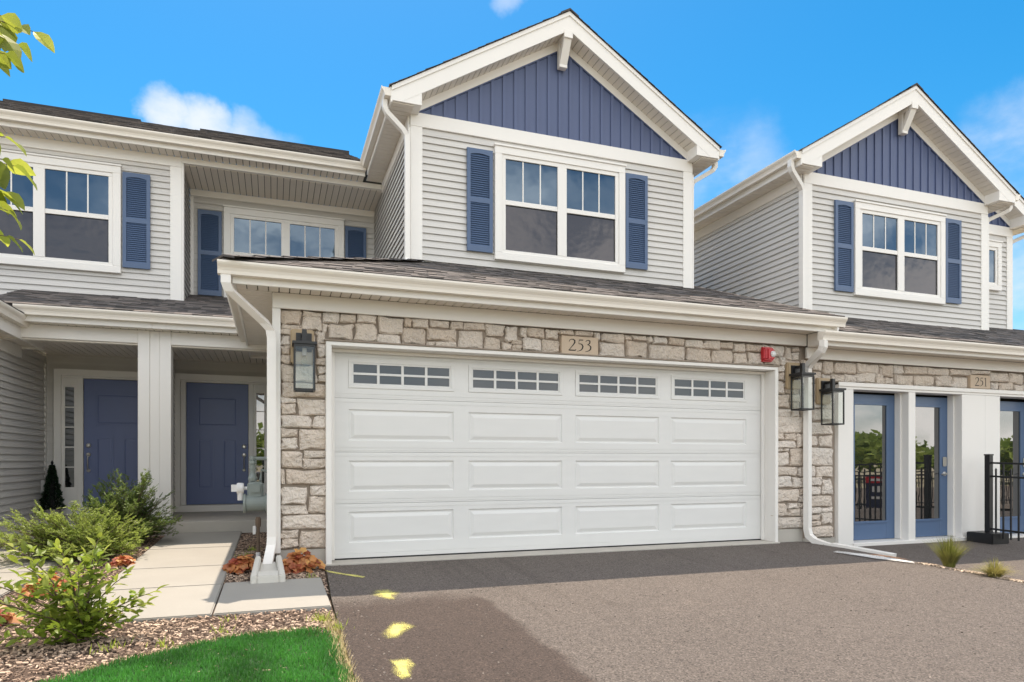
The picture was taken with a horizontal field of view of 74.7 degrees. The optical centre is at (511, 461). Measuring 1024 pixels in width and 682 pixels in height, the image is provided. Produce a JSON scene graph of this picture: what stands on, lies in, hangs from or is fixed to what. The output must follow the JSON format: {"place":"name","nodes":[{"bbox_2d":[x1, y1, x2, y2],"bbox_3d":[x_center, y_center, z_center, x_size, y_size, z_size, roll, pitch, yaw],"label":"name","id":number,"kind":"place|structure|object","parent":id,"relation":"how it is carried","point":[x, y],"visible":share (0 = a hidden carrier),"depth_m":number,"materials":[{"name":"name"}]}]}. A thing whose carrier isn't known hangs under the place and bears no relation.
{"place":"outdoors","nodes":[
{"label":"outdoors","id":0,"kind":"place"},
{"bbox_2d":[0,538,62,597],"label":"walkway","id":1,"kind":"structure","parent":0,"point":[6,574],"depth_m":6.46,"materials":[{"name":"concrete"}]},
{"bbox_2d":[0,532,350,681],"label":"mulch bed","id":2,"kind":"object","parent":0,"point":[44,675],"visible":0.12,"depth_m":4.32,"materials":[{"name":"brown wood"}]},
{"bbox_2d":[0,605,23,625],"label":"foliage plant","id":3,"kind":"object","parent":2,"relation":"on","point":[11,618],"visible":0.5,"depth_m":4.52,"materials":[{"name":"orange plant"}]},
{"bbox_2d":[0,13,54,254],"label":"young tree","id":4,"kind":"object","parent":2,"relation":"on","point":[10,25],"visible":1,"depth_m":2.14,"materials":[{"name":"green plant"}]},
{"bbox_2d":[18,573,75,598],"bbox_3d":[-3.750,1.001,5.400,0.415,0.212,0.375,0,0,-20],"label":"foliage plant","id":5,"kind":"object","parent":2,"relation":"on","point":[27,585],"visible":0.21,"depth_m":5.32,"materials":[{"name":"orange plant"}]},
{"bbox_2d":[0,500,152,560],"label":"evergreen shrub","id":6,"kind":"object","parent":2,"relation":"on","point":[86,524],"visible":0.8,"depth_m":6.90,"materials":[{"name":"green plant"}]},
{"bbox_2d":[0,527,168,646],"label":"leafy bush","id":7,"kind":"object","parent":2,"relation":"on","point":[78,621],"visible":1,"depth_m":4.08,"materials":[{"name":"green plant"}]},
{"bbox_2d":[109,555,135,566],"bbox_3d":[-3.907,1.013,6.748,0.281,0.165,0.238,0,0,-20],"label":"foliage plant","id":8,"kind":"object","parent":2,"relation":"on","point":[119,561],"visible":0.88,"depth_m":6.68,"materials":[{"name":"orange plant"}]},
{"bbox_2d":[67,468,182,541],"bbox_3d":[-4.665,0.550,8.184,1.311,0.960,1.104,0,0,6],"label":"evergreen shrub","id":9,"kind":"object","parent":2,"relation":"on","point":[135,503],"visible":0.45,"depth_m":8.08,"materials":[{"name":"green plant"}]},
{"bbox_2d":[40,612,362,681],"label":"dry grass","id":10,"kind":"structure","parent":2,"relation":"on","point":[342,643],"depth_m":4.01,"materials":[{"name":"plant"}]},
{"bbox_2d":[89,545,347,654],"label":"weeds","id":11,"kind":"object","parent":2,"relation":"on","point":[163,642],"visible":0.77,"depth_m":4.39,"materials":[{"name":"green plant"}]},
{"bbox_2d":[222,554,254,574],"bbox_3d":[-2.596,0.998,6.502,0.416,0.184,0.368,0,0,-20],"label":"foliage plant","id":12,"kind":"object","parent":2,"relation":"on","point":[240,564],"visible":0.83,"depth_m":6.41,"materials":[{"name":"orange plant"}]},
{"bbox_2d":[253,517,260,556],"bbox_3d":[-2.742,0.838,7.219,0.085,0.485,0.060,0,0,-20],"label":"standpipe","id":13,"kind":"object","parent":2,"relation":"on","point":[258,524],"visible":0.9,"depth_m":7.21,"materials":[{"name":"grey plastic"}]},
{"bbox_2d":[250,555,285,583],"bbox_3d":[-2.212,0.988,6.092,0.289,0.203,0.518,0,0,-20],"label":"splash block","id":14,"kind":"object","parent":2,"relation":"on","point":[273,572],"depth_m":5.95,"materials":[{"name":"concrete"}]},
{"bbox_2d":[282,547,325,573],"bbox_3d":[-2.070,0.965,6.554,0.487,0.235,0.418,0,0,-20],"label":"foliage plant","id":15,"kind":"object","parent":2,"relation":"on","point":[296,561],"visible":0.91,"depth_m":6.47,"materials":[{"name":"orange plant"}]},
{"bbox_2d":[32,623,356,681],"bbox_3d":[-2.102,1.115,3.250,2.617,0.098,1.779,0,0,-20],"label":"grass","id":16,"kind":"structure","parent":0,"point":[281,649],"depth_m":3.69,"materials":[{"name":"green plant"}]},
{"bbox_2d":[89,531,330,625],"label":"walkway","id":17,"kind":"structure","parent":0,"point":[187,568],"depth_m":5.67,"materials":[{"name":"concrete"}]},
{"bbox_2d":[275,554,353,675],"bbox_3d":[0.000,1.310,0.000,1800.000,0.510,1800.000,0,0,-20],"label":"ground","id":18,"kind":"structure","parent":0,"point":[331,603],"depth_m":5.54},
{"bbox_2d":[0,99,192,523],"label":"townhouse","id":19,"kind":"structure","parent":18,"relation":"on","point":[104,233],"depth_m":9.94,"materials":[{"name":"plastic"}]},
{"bbox_2d":[0,149,121,273],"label":"window","id":20,"kind":"structure","parent":19,"relation":"in","point":[72,219],"depth_m":9.83,"materials":[{"name":"white glass"}]},
{"bbox_2d":[84,379,137,505],"bbox_3d":[-6.302,-0.299,10.735,0.950,2.018,0.109,0,0,-20],"label":"entry door","id":21,"kind":"structure","parent":19,"relation":"in","point":[110,406],"depth_m":10.71,"materials":[{"name":"blue paint"}]},
{"bbox_2d":[0,511,266,540],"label":"porch step","id":22,"kind":"object","parent":18,"relation":"on","point":[215,521],"depth_m":9.46,"materials":[{"name":"concrete"}]},
{"bbox_2d":[39,461,65,514],"bbox_3d":[-6.984,0.405,10.195,0.379,0.850,0.384,0,0,-20],"label":"topiary","id":23,"kind":"object","parent":22,"relation":"on","point":[52,485],"visible":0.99,"depth_m":10.16,"materials":[{"name":"green plant"}]},
{"bbox_2d":[150,8,847,572],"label":"townhouse","id":24,"kind":"structure","parent":18,"relation":"on","point":[520,202],"depth_m":8.64,"materials":[{"name":"grey"}]},
{"bbox_2d":[186,382,247,504],"bbox_3d":[-4.922,-0.299,11.226,0.950,2.018,0.109,0,0,-20],"label":"entry door","id":25,"kind":"structure","parent":24,"relation":"in","point":[216,414],"depth_m":11.23,"materials":[{"name":"blue paint"}]},
{"bbox_2d":[231,456,266,512],"bbox_3d":[-2.816,0.250,7.354,0.476,0.620,0.215,0,0,-20],"label":"gas meter","id":26,"kind":"object","parent":24,"relation":"attached to","point":[254,498],"visible":0.91,"depth_m":7.30,"materials":[{"name":"grey paint"}]},
{"bbox_2d":[223,205,344,296],"bbox_3d":[-3.981,-3.558,11.804,2.024,1.636,0.092,0,0,-20],"label":"window","id":27,"kind":"structure","parent":24,"relation":"in","point":[248,231],"depth_m":11.77,"materials":[{"name":"white glass"}]},
{"bbox_2d":[291,329,316,392],"bbox_3d":[-2.052,-1.005,6.612,0.239,0.630,0.294,0,0,-20],"label":"wall lantern","id":28,"kind":"object","parent":24,"relation":"attached to","point":[303,346],"depth_m":6.64,"materials":[{"name":"black metal"}]},
{"bbox_2d":[335,352,760,559],"bbox_3d":[0.702,-0.060,7.964,5.525,2.190,0.050,0,0,-20],"label":"garage door","id":29,"kind":"structure","parent":24,"relation":"in","point":[434,456],"depth_m":7.80,"materials":[{"name":"white metal"}]},
{"bbox_2d":[493,142,626,272],"bbox_3d":[0.733,-3.688,9.871,2.104,1.636,0.092,0,0,-20],"label":"window","id":30,"kind":"structure","parent":24,"relation":"in","point":[551,208],"depth_m":9.84,"materials":[{"name":"white glass"}]},
{"bbox_2d":[559,335,597,354],"bbox_3d":[0.772,-1.337,7.766,0.465,0.210,0.081,0,0,-20],"label":"number plaque","id":31,"kind":"object","parent":24,"relation":"attached to","point":[578,345],"visible":0.98,"depth_m":7.72,"materials":[{"name":"stone"}]},
{"bbox_2d":[761,347,775,361],"bbox_3d":[3.284,-1.375,8.591,0.170,0.190,0.130,0,0,-20],"label":"fire alarm","id":32,"kind":"object","parent":24,"relation":"attached to","point":[768,354],"visible":1,"depth_m":8.56,"materials":[{"name":"red plastic"}]},
{"bbox_2d":[785,362,815,410],"bbox_3d":[3.719,-0.975,8.663,0.239,0.630,0.294,0,0,-20],"label":"wall lantern","id":33,"kind":"object","parent":24,"relation":"attached to","point":[796,374],"depth_m":8.70,"materials":[{"name":"black metal"}]},
{"bbox_2d":[694,83,1023,556],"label":"townhouse","id":34,"kind":"structure","parent":18,"relation":"on","point":[891,227],"depth_m":10.77,"materials":[{"name":"grey"}]},
{"bbox_2d":[815,378,845,424],"bbox_3d":[4.186,-0.795,8.829,0.239,0.630,0.294,0,0,-20],"label":"wall lantern","id":35,"kind":"object","parent":34,"relation":"attached to","point":[825,389],"depth_m":8.85,"materials":[{"name":"black metal"}]},
{"bbox_2d":[853,394,894,539],"bbox_3d":[5.064,0.077,9.509,0.920,2.053,0.055,0,0,-20],"label":"glass door","id":36,"kind":"structure","parent":34,"relation":"in","point":[873,415],"depth_m":9.52,"materials":[{"name":"blue glass"}]},
{"bbox_2d":[852,199,946,304],"bbox_3d":[6.536,-3.493,11.296,2.044,1.546,0.092,0,0,-20],"label":"window","id":37,"kind":"structure","parent":34,"relation":"in","point":[900,252],"depth_m":11.27,"materials":[{"name":"white glass"}]},
{"bbox_2d":[915,396,947,536],"bbox_3d":[6.067,0.077,9.840,0.902,2.053,0.104,0,0,-20],"label":"glass door","id":38,"kind":"structure","parent":34,"relation":"in","point":[931,473],"depth_m":9.89,"materials":[{"name":"blue glass"}]},
{"bbox_2d":[966,375,989,388],"bbox_3d":[6.904,-1.177,9.944,0.410,0.197,0.081,0,0,-20],"label":"number plaque","id":39,"kind":"object","parent":34,"relation":"attached to","point":[978,382],"visible":0.98,"depth_m":9.89,"materials":[{"name":"stone"}]},
{"bbox_2d":[989,239,1002,291],"bbox_3d":[9.195,-3.823,13.026,0.834,0.966,0.092,0,0,-20],"label":"window","id":40,"kind":"structure","parent":34,"relation":"in","point":[995,246],"depth_m":13.10,"materials":[{"name":"white glass"}]},
{"bbox_2d":[1000,401,1023,532],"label":"glass door","id":41,"kind":"structure","parent":34,"relation":"in","point":[1011,413],"depth_m":10.47,"materials":[{"name":"blue glass"}]},
{"bbox_2d":[0,0,1023,329],"label":"sky","id":42,"kind":"structure","parent":0,"point":[766,80],"materials":[{"name":"blue"}]},
{"bbox_2d":[326,542,1023,681],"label":"driveway","id":43,"kind":"structure","parent":0,"point":[869,646],"depth_m":4.85,"materials":[{"name":"grey asphalt"}]},
{"bbox_2d":[325,570,364,577],"bbox_3d":[-1.593,1.060,6.345,0.570,0.016,0.071,0,0,31],"label":"paint mark","id":44,"kind":"object","parent":43,"relation":"on","point":[345,574],"visible":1,"depth_m":6.32,"materials":[{"name":"yellow paint"}]},
{"bbox_2d":[374,589,398,598],"bbox_3d":[-1.044,1.090,5.524,0.279,0.014,0.460,0,0,-2],"label":"paint mark","id":45,"kind":"object","parent":43,"relation":"on","point":[385,593],"visible":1,"depth_m":5.54,"materials":[{"name":"yellow"}]},
{"bbox_2d":[383,621,411,636],"bbox_3d":[-0.752,1.121,4.483,0.214,0.014,0.471,0,0,4],"label":"paint mark","id":46,"kind":"object","parent":43,"relation":"on","point":[397,629],"visible":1,"depth_m":4.49,"materials":[{"name":"yellow paint"}]},
{"bbox_2d":[392,659,412,678],"bbox_3d":[-0.603,1.145,3.721,0.170,0.012,0.386,0,0,-20],"label":"paint mark","id":47,"kind":"object","parent":43,"relation":"on","point":[399,665],"visible":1,"depth_m":3.73,"materials":[{"name":"yellow"}]},
{"bbox_2d":[326,544,1023,681],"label":"loose grit","id":48,"kind":"object","parent":43,"relation":"on","point":[593,608],"visible":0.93,"depth_m":5.17,"materials":[{"name":"grey gravel"}]},
{"bbox_2d":[804,537,1023,584],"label":"driveway","id":49,"kind":"structure","parent":0,"point":[1012,550],"depth_m":8.46,"materials":[{"name":"concrete"}]},
{"bbox_2d":[834,551,913,562],"bbox_3d":[4.096,1.073,7.591,0.252,0.028,0.950,0,0,-31],"label":"paint mark","id":50,"kind":"object","parent":49,"relation":"on","point":[875,556],"visible":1,"depth_m":7.56,"materials":[{"name":"white paint"}]},
{"bbox_2d":[866,553,909,559],"bbox_3d":[4.289,1.088,7.661,0.377,0.038,0.558,0,0,-60],"label":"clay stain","id":51,"kind":"object","parent":49,"relation":"on","point":[885,556],"visible":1,"depth_m":7.68,"materials":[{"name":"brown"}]},
{"bbox_2d":[915,562,1023,583],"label":"gravel","id":52,"kind":"structure","parent":49,"relation":"on","point":[980,573],"depth_m":6.81,"materials":[{"name":"beige gravel"}]},
{"bbox_2d":[923,534,972,567],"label":"ornamental grass","id":53,"kind":"object","parent":52,"relation":"on","point":[949,554],"depth_m":7.05,"materials":[{"name":"green plant"}]},
{"bbox_2d":[963,559,1019,577],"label":"ornamental grass","id":54,"kind":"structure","parent":52,"relation":"on","point":[996,571],"depth_m":6.56,"materials":[{"name":"green plant"}]},
{"bbox_2d":[967,454,1023,544],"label":"fence","id":55,"kind":"object","parent":49,"relation":"on","point":[987,535],"visible":0.99,"depth_m":9.51,"materials":[{"name":"black metal"}]}
]}

